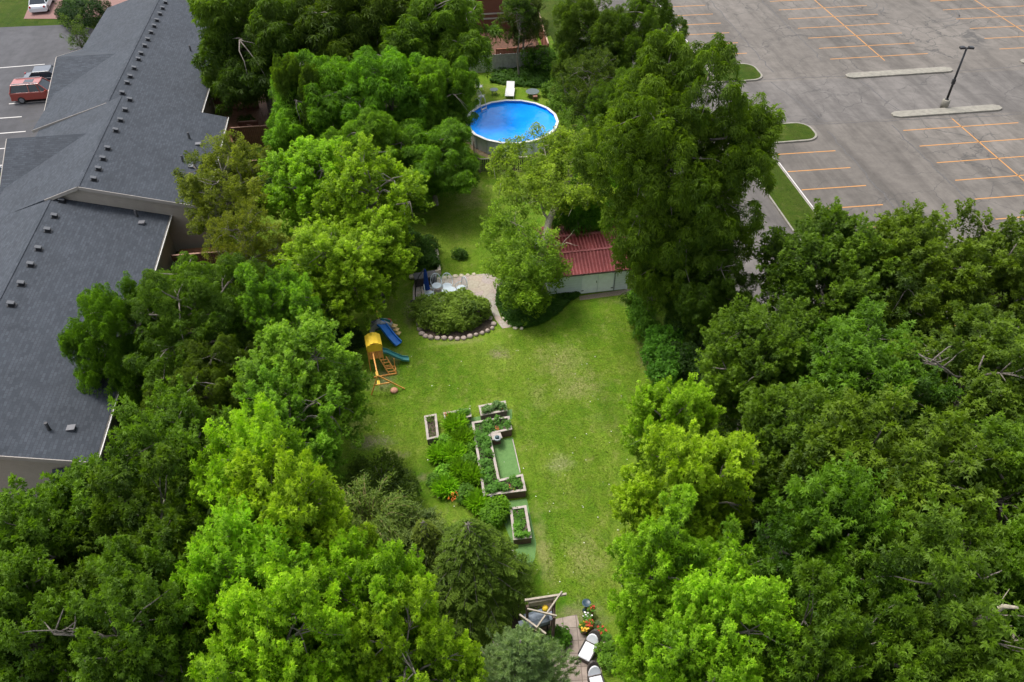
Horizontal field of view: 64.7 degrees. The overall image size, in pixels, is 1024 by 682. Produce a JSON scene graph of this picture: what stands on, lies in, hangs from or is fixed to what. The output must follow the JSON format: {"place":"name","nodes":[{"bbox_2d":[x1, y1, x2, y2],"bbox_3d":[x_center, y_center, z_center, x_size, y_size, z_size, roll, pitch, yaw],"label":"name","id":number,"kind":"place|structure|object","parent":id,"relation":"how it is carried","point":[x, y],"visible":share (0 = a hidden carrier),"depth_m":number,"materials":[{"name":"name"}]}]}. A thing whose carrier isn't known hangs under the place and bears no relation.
{"place":"outdoors","nodes":[
{"label":"outdoors","id":0,"kind":"place"},
{"bbox_2d":[0,25,93,166],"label":"townhouse road","id":1,"kind":"structure","parent":0,"point":[23,46],"depth_m":81.55,"materials":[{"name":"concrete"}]},
{"bbox_2d":[9,76,49,103],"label":"parked car","id":2,"kind":"object","parent":1,"relation":"on","point":[22,90],"visible":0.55,"depth_m":73.86,"materials":[{"name":"red paint"}]},
{"bbox_2d":[0,0,767,665],"bbox_3d":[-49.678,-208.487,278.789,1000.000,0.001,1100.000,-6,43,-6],"label":"ground","id":3,"kind":"structure","parent":0,"point":[12,12],"depth_m":89.68,"materials":[{"name":"green plant"}]},
{"bbox_2d":[0,539,96,681],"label":"maple tree","id":4,"kind":"object","parent":3,"relation":"on","point":[20,588],"visible":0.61,"depth_m":26.83,"materials":[{"name":"green plant"}]},
{"bbox_2d":[0,452,125,656],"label":"maple tree","id":5,"kind":"object","parent":3,"relation":"on","point":[38,520],"visible":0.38,"depth_m":29.37,"materials":[{"name":"green plant"}]},
{"bbox_2d":[54,0,111,29],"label":"round bush","id":6,"kind":"object","parent":3,"relation":"on","point":[67,8],"visible":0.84,"depth_m":86.68,"materials":[{"name":"green plant"}]},
{"bbox_2d":[0,197,175,497],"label":"townhouse","id":7,"kind":"structure","parent":3,"relation":"on","point":[58,255],"depth_m":45.81,"materials":[{"name":"tile"}]},
{"bbox_2d":[56,270,166,413],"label":"locust tree","id":8,"kind":"object","parent":3,"relation":"on","point":[100,310],"visible":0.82,"depth_m":41.10,"materials":[{"name":"green plant"}]},
{"bbox_2d":[0,96,229,250],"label":"townhouse","id":9,"kind":"structure","parent":3,"relation":"on","point":[123,152],"depth_m":57.40,"materials":[{"name":"tile"}]},
{"bbox_2d":[32,0,215,132],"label":"townhouse","id":10,"kind":"structure","parent":3,"relation":"on","point":[143,50],"depth_m":69.44,"materials":[{"name":"tile"}]},
{"bbox_2d":[215,97,275,143],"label":"deck","id":11,"kind":"structure","parent":10,"relation":"attached to","point":[261,114],"depth_m":71.66,"materials":[{"name":"brown wood"}]},
{"bbox_2d":[549,0,629,87],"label":"locust tree","id":12,"kind":"object","parent":3,"relation":"on","point":[597,28],"visible":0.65,"depth_m":67.85,"materials":[{"name":"green plant"}]},
{"bbox_2d":[757,158,940,378],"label":"kerb","id":13,"kind":"structure","parent":3,"relation":"on","point":[781,214],"depth_m":61.65,"materials":[{"name":"concrete"}]},
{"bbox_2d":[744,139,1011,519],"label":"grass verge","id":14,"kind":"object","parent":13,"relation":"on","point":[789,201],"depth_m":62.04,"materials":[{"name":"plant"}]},
{"bbox_2d":[745,296,965,452],"bbox_3d":[16.284,2.923,39.407,9.426,10.910,9.997,1,42,1],"label":"broadleaf tree","id":15,"kind":"object","parent":3,"relation":"on","point":[855,356],"visible":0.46,"depth_m":35.91,"materials":[{"name":"green plant"}]},
{"bbox_2d":[756,382,1010,569],"bbox_3d":[15.165,7.610,33.064,9.754,12.596,8.732,-16,45,-17],"label":"maple tree","id":16,"kind":"object","parent":3,"relation":"on","point":[911,464],"visible":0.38,"depth_m":30.44,"materials":[{"name":"green plant"}]},
{"bbox_2d":[949,516,1023,650],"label":"broadleaf tree","id":17,"kind":"object","parent":3,"relation":"on","point":[1016,546],"visible":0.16,"depth_m":26.20,"materials":[{"name":"green plant"}]},
{"bbox_2d":[364,332,408,394],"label":"play tower","id":18,"kind":"structure","parent":0,"point":[374,348],"depth_m":47.65,"materials":[{"name":"yellow wood"}]},
{"bbox_2d":[413,273,508,327],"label":"stone patio","id":19,"kind":"structure","parent":0,"point":[481,284],"depth_m":54.27,"materials":[{"name":"stone"}]},
{"bbox_2d":[207,36,767,681],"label":"lawn","id":20,"kind":"structure","parent":0,"point":[573,314],"depth_m":47.01,"materials":[{"name":"green plant"}]},
{"bbox_2d":[0,533,220,681],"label":"maple tree","id":21,"kind":"object","parent":20,"relation":"on","point":[141,650],"visible":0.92,"depth_m":25.17,"materials":[{"name":"green plant"}]},
{"bbox_2d":[59,442,230,653],"bbox_3d":[-13.589,9.169,31.667,7.082,12.178,7.317,-21,46,-21],"label":"maple tree","id":22,"kind":"object","parent":20,"relation":"on","point":[139,518],"visible":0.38,"depth_m":28.96,"materials":[{"name":"green plant"}]},
{"bbox_2d":[102,374,255,503],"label":"maple tree","id":23,"kind":"object","parent":20,"relation":"on","point":[179,422],"visible":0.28,"depth_m":32.35,"materials":[{"name":"green plant"}]},
{"bbox_2d":[113,250,268,402],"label":"locust tree","id":24,"kind":"object","parent":20,"relation":"on","point":[186,287],"visible":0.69,"depth_m":39.97,"materials":[{"name":"green plant"}]},
{"bbox_2d":[137,332,262,432],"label":"locust tree","id":25,"kind":"object","parent":20,"relation":"on","point":[207,375],"visible":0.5,"depth_m":38.50,"materials":[{"name":"green plant"}]},
{"bbox_2d":[171,129,293,251],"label":"broadleaf tree","id":26,"kind":"object","parent":20,"relation":"on","point":[189,184],"visible":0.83,"depth_m":52.39,"materials":[{"name":"green plant"}]},
{"bbox_2d":[201,196,292,294],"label":"broadleaf tree","id":27,"kind":"object","parent":20,"relation":"on","point":[245,242],"visible":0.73,"depth_m":49.27,"materials":[{"name":"green plant"}]},
{"bbox_2d":[185,0,316,122],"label":"walnut tree","id":28,"kind":"object","parent":20,"relation":"on","point":[247,44],"visible":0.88,"depth_m":64.54,"materials":[{"name":"green plant"}]},
{"bbox_2d":[169,494,336,681],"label":"broadleaf tree","id":29,"kind":"object","parent":20,"relation":"on","point":[239,545],"visible":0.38,"depth_m":26.72,"materials":[{"name":"green plant"}]},
{"bbox_2d":[180,391,337,534],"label":"maple tree","id":30,"kind":"object","parent":20,"relation":"on","point":[251,437],"visible":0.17,"depth_m":30.61,"materials":[{"name":"green plant"}]},
{"bbox_2d":[226,260,328,350],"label":"maple tree","id":31,"kind":"object","parent":20,"relation":"on","point":[275,300],"visible":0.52,"depth_m":41.66,"materials":[{"name":"green plant"}]},
{"bbox_2d":[184,549,375,681],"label":"maple tree","id":32,"kind":"object","parent":20,"relation":"on","point":[250,652],"visible":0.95,"depth_m":24.63,"materials":[{"name":"green plant"}]},
{"bbox_2d":[230,363,350,485],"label":"maple tree","id":33,"kind":"object","parent":20,"relation":"on","point":[323,441],"visible":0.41,"depth_m":37.10,"materials":[{"name":"green plant"}]},
{"bbox_2d":[211,435,380,608],"bbox_3d":[-8.206,8.717,31.850,6.195,12.596,5.546,-28,49,-27],"label":"maple tree","id":34,"kind":"object","parent":20,"relation":"on","point":[324,518],"visible":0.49,"depth_m":28.96,"materials":[{"name":"green plant"}]},
{"bbox_2d":[224,307,375,458],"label":"maple tree","id":35,"kind":"object","parent":20,"relation":"on","point":[305,351],"visible":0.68,"depth_m":38.29,"materials":[{"name":"green plant"}]},
{"bbox_2d":[269,53,336,155],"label":"walnut tree","id":36,"kind":"object","parent":20,"relation":"on","point":[287,70],"visible":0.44,"depth_m":58.54,"materials":[{"name":"green plant"}]},
{"bbox_2d":[254,135,360,244],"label":"maple tree","id":37,"kind":"object","parent":20,"relation":"on","point":[307,166],"visible":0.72,"depth_m":52.20,"materials":[{"name":"green plant"}]},
{"bbox_2d":[262,48,364,154],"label":"walnut tree","id":38,"kind":"object","parent":20,"relation":"on","point":[332,74],"visible":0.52,"depth_m":59.39,"materials":[{"name":"green plant"}]},
{"bbox_2d":[266,213,391,334],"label":"maple tree","id":39,"kind":"object","parent":20,"relation":"on","point":[340,264],"visible":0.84,"depth_m":46.52,"materials":[{"name":"green plant"}]},
{"bbox_2d":[282,0,428,67],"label":"walnut tree","id":40,"kind":"object","parent":20,"relation":"on","point":[344,28],"visible":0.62,"depth_m":65.07,"materials":[{"name":"green plant"}]},
{"bbox_2d":[315,107,419,193],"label":"walnut tree","id":41,"kind":"object","parent":20,"relation":"on","point":[381,126],"visible":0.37,"depth_m":56.13,"materials":[{"name":"green plant"}]},
{"bbox_2d":[311,131,435,249],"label":"maple tree","id":42,"kind":"object","parent":20,"relation":"on","point":[362,183],"visible":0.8,"depth_m":50.51,"materials":[{"name":"green plant"}]},
{"bbox_2d":[296,525,455,681],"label":"maple tree","id":43,"kind":"object","parent":20,"relation":"on","point":[370,581],"visible":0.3,"depth_m":27.44,"materials":[{"name":"green plant"}]},
{"bbox_2d":[332,469,419,559],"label":"willow tree","id":44,"kind":"object","parent":20,"relation":"on","point":[380,521],"visible":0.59,"depth_m":36.38,"materials":[{"name":"green plant"}]},
{"bbox_2d":[336,211,423,302],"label":"maple tree","id":45,"kind":"object","parent":20,"relation":"on","point":[397,257],"visible":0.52,"depth_m":49.44,"materials":[{"name":"green plant"}]},
{"bbox_2d":[339,447,421,506],"bbox_3d":[-6.772,7.376,41.463,4.382,2.965,3.903,-6,43,-6],"label":"yew bush","id":46,"kind":"object","parent":20,"relation":"on","point":[409,483],"visible":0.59,"depth_m":41.30,"materials":[{"name":"green plant"}]},
{"bbox_2d":[334,44,429,131],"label":"walnut tree","id":47,"kind":"object","parent":20,"relation":"on","point":[382,78],"visible":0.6,"depth_m":58.94,"materials":[{"name":"green plant"}]},
{"bbox_2d":[376,500,450,563],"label":"willow tree","id":48,"kind":"object","parent":20,"relation":"on","point":[427,514],"visible":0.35,"depth_m":36.10,"materials":[{"name":"green plant"}]},
{"bbox_2d":[346,564,488,681],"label":"maple tree","id":49,"kind":"object","parent":20,"relation":"on","point":[462,662],"visible":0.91,"depth_m":26.74,"materials":[{"name":"green plant"}]},
{"bbox_2d":[404,518,441,579],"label":"hemlock tree","id":50,"kind":"object","parent":20,"relation":"on","point":[422,530],"visible":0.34,"depth_m":35.07,"materials":[{"name":"green plant"}]},
{"bbox_2d":[405,222,441,272],"bbox_3d":[-6.855,-6.745,56.747,3.240,2.527,5.890,-32,51,-30],"label":"dark bush","id":51,"kind":"object","parent":20,"relation":"on","point":[429,257],"visible":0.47,"depth_m":55.62,"materials":[{"name":"green plant"}]},
{"bbox_2d":[394,55,481,160],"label":"walnut tree","id":52,"kind":"object","parent":20,"relation":"on","point":[437,81],"visible":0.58,"depth_m":61.08,"materials":[{"name":"green plant"}]},
{"bbox_2d":[395,116,482,211],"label":"walnut tree","id":53,"kind":"object","parent":20,"relation":"on","point":[454,171],"visible":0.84,"depth_m":57.22,"materials":[{"name":"green plant"}]},
{"bbox_2d":[378,0,504,95],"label":"walnut tree","id":54,"kind":"object","parent":20,"relation":"on","point":[449,30],"visible":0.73,"depth_m":65.85,"materials":[{"name":"green plant"}]},
{"bbox_2d":[419,310,494,338],"bbox_3d":[-3.614,-1.332,51.858,4.776,0.001,3.700,-6,43,-6],"label":"bush bed","id":55,"kind":"object","parent":20,"relation":"on","point":[485,324],"visible":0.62,"depth_m":51.13,"materials":[{"name":"soil"}]},
{"bbox_2d":[402,287,491,334],"bbox_3d":[-4.111,-1.803,51.446,5.818,2.385,3.417,-6,43,-6],"label":"leafy bush","id":56,"kind":"object","parent":55,"relation":"on","point":[448,312],"visible":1,"depth_m":50.77,"materials":[{"name":"green plant"}]},
{"bbox_2d":[425,517,540,659],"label":"hemlock tree","id":57,"kind":"object","parent":20,"relation":"on","point":[479,574],"visible":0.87,"depth_m":34.59,"materials":[{"name":"green plant"}]},
{"bbox_2d":[477,494,511,529],"bbox_3d":[-0.796,8.573,40.419,1.507,1.318,1.882,21,46,21],"label":"leafy bush","id":58,"kind":"object","parent":20,"relation":"on","point":[494,514],"visible":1,"depth_m":40.06,"materials":[{"name":"green plant"}]},
{"bbox_2d":[472,414,525,498],"bbox_3d":[-0.767,6.087,43.049,2.355,0.953,5.278,-6,43,-6],"label":"raised planter","id":59,"kind":"object","parent":20,"relation":"on","point":[511,487],"visible":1,"depth_m":42.47,"materials":[{"name":"wood"}]},
{"bbox_2d":[492,437,520,478],"bbox_3d":[-0.305,6.381,43.416,1.252,0.001,3.050,-6,43,-6],"label":"turf mat","id":60,"kind":"object","parent":20,"relation":"on","point":[505,456],"visible":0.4,"depth_m":43.48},
{"bbox_2d":[469,52,547,72],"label":"board fence","id":61,"kind":"object","parent":20,"relation":"on","point":[508,60],"visible":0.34,"depth_m":78.96,"materials":[{"name":"wood"}]},
{"bbox_2d":[520,45,574,86],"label":"vines","id":62,"kind":"object","parent":61,"relation":"on","point":[544,59],"visible":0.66,"depth_m":77.96,"materials":[{"name":"green plant"}]},
{"bbox_2d":[465,128,560,159],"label":"dirt ring","id":63,"kind":"object","parent":20,"relation":"on","point":[481,153],"visible":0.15,"depth_m":67.72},
{"bbox_2d":[467,99,558,156],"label":"swimming pool","id":64,"kind":"structure","parent":63,"relation":"on","point":[500,119],"depth_m":69.37,"materials":[{"name":"liquid"}]},
{"bbox_2d":[499,0,536,76],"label":"sapling","id":65,"kind":"object","parent":20,"relation":"on","point":[523,9],"visible":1,"depth_m":73.96,"materials":[{"name":"green plant"}]},
{"bbox_2d":[500,499,535,571],"bbox_3d":[0.291,9.583,39.910,1.644,0.001,4.208,-6,43,-6],"label":"turf mat","id":66,"kind":"object","parent":20,"relation":"on","point":[528,548],"visible":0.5,"depth_m":39.86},
{"bbox_2d":[510,505,531,544],"bbox_3d":[0.408,9.024,39.902,1.006,0.860,2.015,-6,43,-6],"label":"raised planter","id":67,"kind":"object","parent":66,"relation":"on","point":[521,530],"visible":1,"depth_m":39.68,"materials":[{"name":"wood"}]},
{"bbox_2d":[495,0,549,57],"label":"broadleaf tree","id":68,"kind":"object","parent":20,"relation":"on","point":[535,24],"visible":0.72,"depth_m":76.24,"materials":[{"name":"green plant"}]},
{"bbox_2d":[466,620,580,681],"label":"pine tree","id":69,"kind":"object","parent":20,"relation":"on","point":[519,653],"visible":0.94,"depth_m":29.58,"materials":[{"name":"green plant"}]},
{"bbox_2d":[489,59,561,87],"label":"ivy","id":70,"kind":"object","parent":20,"relation":"on","point":[502,77],"visible":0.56,"depth_m":78.00,"materials":[{"name":"green plant"}]},
{"bbox_2d":[494,277,580,328],"bbox_3d":[1.019,-2.740,53.201,4.888,0.585,5.485,29,50,28],"label":"ivy","id":71,"kind":"object","parent":20,"relation":"on","point":[559,301],"visible":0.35,"depth_m":52.19,"materials":[{"name":"green plant"}]},
{"bbox_2d":[475,121,617,326],"bbox_3d":[2.190,-7.613,51.967,8.915,9.534,11.818,5,43,5],"label":"half dead tree","id":72,"kind":"object","parent":20,"relation":"on","point":[538,271],"visible":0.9,"depth_m":51.16,"materials":[{"name":"green plant"}]},
{"bbox_2d":[541,79,586,133],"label":"leafy bush","id":73,"kind":"object","parent":20,"relation":"on","point":[553,102],"visible":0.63,"depth_m":72.10,"materials":[{"name":"green plant"}]},
{"bbox_2d":[553,614,601,681],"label":"paver patio","id":74,"kind":"structure","parent":20,"relation":"on","point":[572,624],"depth_m":35.64,"materials":[{"name":"stone"}]},
{"bbox_2d":[533,226,630,294],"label":"garden shed","id":75,"kind":"structure","parent":20,"relation":"on","point":[592,269],"depth_m":53.18,"materials":[{"name":"red paint"}]},
{"bbox_2d":[549,45,620,130],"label":"broadleaf tree","id":76,"kind":"object","parent":20,"relation":"on","point":[597,66],"visible":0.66,"depth_m":63.73,"materials":[{"name":"green plant"}]},
{"bbox_2d":[551,174,619,238],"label":"walnut tree","id":77,"kind":"object","parent":20,"relation":"on","point":[578,217],"visible":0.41,"depth_m":53.33,"materials":[{"name":"green plant"}]},
{"bbox_2d":[578,66,676,144],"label":"locust tree","id":78,"kind":"object","parent":20,"relation":"on","point":[599,98],"visible":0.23,"depth_m":57.68,"materials":[{"name":"green plant"}]},
{"bbox_2d":[625,288,661,344],"bbox_3d":[8.343,-1.629,50.990,2.233,2.294,4.892,-6,43,-6],"label":"leafy bush","id":79,"kind":"object","parent":20,"relation":"on","point":[641,315],"visible":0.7,"depth_m":50.35,"materials":[{"name":"green plant"}]},
{"bbox_2d":[607,0,688,82],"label":"locust tree","id":80,"kind":"object","parent":20,"relation":"on","point":[643,14],"visible":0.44,"depth_m":67.38,"materials":[{"name":"green plant"}]},
{"bbox_2d":[639,323,695,388],"bbox_3d":[9.064,0.813,47.423,3.256,3.523,5.041,-6,43,-6],"label":"ivy hedge","id":81,"kind":"object","parent":20,"relation":"on","point":[653,347],"visible":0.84,"depth_m":46.64,"materials":[{"name":"green plant"}]},
{"bbox_2d":[618,373,726,481],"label":"maple tree","id":82,"kind":"object","parent":20,"relation":"on","point":[665,402],"visible":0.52,"depth_m":37.15,"materials":[{"name":"green plant"}]},
{"bbox_2d":[569,23,785,329],"bbox_3d":[9.135,-8.493,46.050,11.113,18.829,10.204,12,44,13],"label":"locust tree","id":83,"kind":"object","parent":20,"relation":"on","point":[696,191],"visible":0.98,"depth_m":41.68,"materials":[{"name":"green plant"}]},
{"bbox_2d":[607,416,760,557],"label":"maple tree","id":84,"kind":"object","parent":20,"relation":"on","point":[697,461],"visible":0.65,"depth_m":32.02,"materials":[{"name":"green plant"}]},
{"bbox_2d":[605,482,769,681],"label":"maple tree","id":85,"kind":"object","parent":20,"relation":"on","point":[662,549],"visible":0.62,"depth_m":28.59,"materials":[{"name":"green plant"}]},
{"bbox_2d":[657,307,721,392],"bbox_3d":[10.564,0.252,47.473,4.100,3.998,7.894,-6,43,-6],"label":"dark bush","id":86,"kind":"object","parent":20,"relation":"on","point":[689,364],"visible":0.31,"depth_m":45.97,"materials":[{"name":"green plant"}]},
{"bbox_2d":[655,229,758,348],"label":"locust tree","id":87,"kind":"object","parent":20,"relation":"on","point":[694,309],"visible":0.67,"depth_m":44.91,"materials":[{"name":"green plant"}]},
{"bbox_2d":[625,547,803,681],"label":"maple tree","id":88,"kind":"object","parent":20,"relation":"on","point":[680,638],"visible":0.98,"depth_m":25.82,"materials":[{"name":"green plant"}]},
{"bbox_2d":[694,292,828,436],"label":"broadleaf tree","id":89,"kind":"object","parent":20,"relation":"on","point":[760,339],"visible":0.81,"depth_m":38.79,"materials":[{"name":"green plant"}]},
{"bbox_2d":[715,379,877,543],"bbox_3d":[12.027,6.073,36.077,7.415,10.749,7.532,-33,52,-31],"label":"broadleaf tree","id":90,"kind":"object","parent":20,"relation":"on","point":[775,412],"visible":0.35,"depth_m":33.77,"materials":[{"name":"green plant"}]},
{"bbox_2d":[741,557,939,681],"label":"maple tree","id":91,"kind":"object","parent":20,"relation":"on","point":[835,643],"visible":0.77,"depth_m":24.89,"materials":[{"name":"green plant"}]},
{"bbox_2d":[744,449,939,680],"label":"broadleaf tree","id":92,"kind":"object","parent":20,"relation":"on","point":[830,502],"visible":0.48,"depth_m":28.34,"materials":[{"name":"green plant"}]},
{"bbox_2d":[813,488,1023,681],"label":"maple tree","id":93,"kind":"object","parent":20,"relation":"on","point":[965,583],"visible":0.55,"depth_m":25.39,"materials":[{"name":"green plant"}]},
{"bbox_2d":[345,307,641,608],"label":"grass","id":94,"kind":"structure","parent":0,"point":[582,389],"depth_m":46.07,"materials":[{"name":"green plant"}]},
{"bbox_2d":[575,0,818,324],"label":"lane","id":95,"kind":"structure","parent":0,"point":[773,216],"depth_m":60.56,"materials":[{"name":"asphalt"}]},
{"bbox_2d":[750,196,908,350],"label":"broadleaf tree","id":96,"kind":"object","parent":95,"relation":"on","point":[797,267],"visible":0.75,"depth_m":42.17,"materials":[{"name":"green plant"}]},
{"bbox_2d":[833,198,1012,343],"bbox_3d":[22.195,-2.226,44.674,9.549,11.430,9.004,1,42,1],"label":"broadleaf tree","id":97,"kind":"object","parent":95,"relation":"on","point":[914,240],"visible":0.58,"depth_m":41.63,"materials":[{"name":"green plant"}]},
{"bbox_2d":[884,299,1023,449],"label":"maple tree","id":98,"kind":"object","parent":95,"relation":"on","point":[987,390],"visible":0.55,"depth_m":36.15,"materials":[{"name":"green plant"}]},
{"bbox_2d":[919,409,1023,599],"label":"maple tree","id":99,"kind":"object","parent":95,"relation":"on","point":[1009,436],"visible":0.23,"depth_m":29.54,"materials":[{"name":"green plant"}]},
{"bbox_2d":[670,0,1023,414],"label":"parking lot","id":100,"kind":"structure","parent":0,"point":[895,166],"depth_m":79.46,"materials":[{"name":"asphalt"}]},
{"bbox_2d":[673,0,1023,325],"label":"stall lines","id":101,"kind":"object","parent":100,"relation":"on","point":[903,130],"visible":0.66,"depth_m":71.43,"materials":[{"name":"orange paint"}]},
{"bbox_2d":[711,0,1023,238],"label":"asphalt cracks","id":102,"kind":"object","parent":100,"relation":"on","point":[865,121],"visible":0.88,"depth_m":72.33,"materials":[{"name":"asphalt"}]},
{"bbox_2d":[845,67,952,78],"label":"traffic island","id":103,"kind":"structure","parent":100,"relation":"on","point":[889,73],"depth_m":78.92,"materials":[{"name":"concrete"}]},
{"bbox_2d":[897,198,1023,357],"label":"maple tree","id":104,"kind":"object","parent":100,"relation":"on","point":[1010,280],"visible":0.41,"depth_m":42.72,"materials":[{"name":"green plant"}]},
{"bbox_2d":[700,70,1023,123],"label":"parking lot aisle","id":105,"kind":"structure","parent":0,"point":[839,100],"depth_m":75.73,"materials":[{"name":"asphalt"}]},
{"bbox_2d":[891,104,1001,117],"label":"traffic island","id":106,"kind":"structure","parent":105,"relation":"on","point":[945,111],"depth_m":72.94,"materials":[{"name":"concrete"}]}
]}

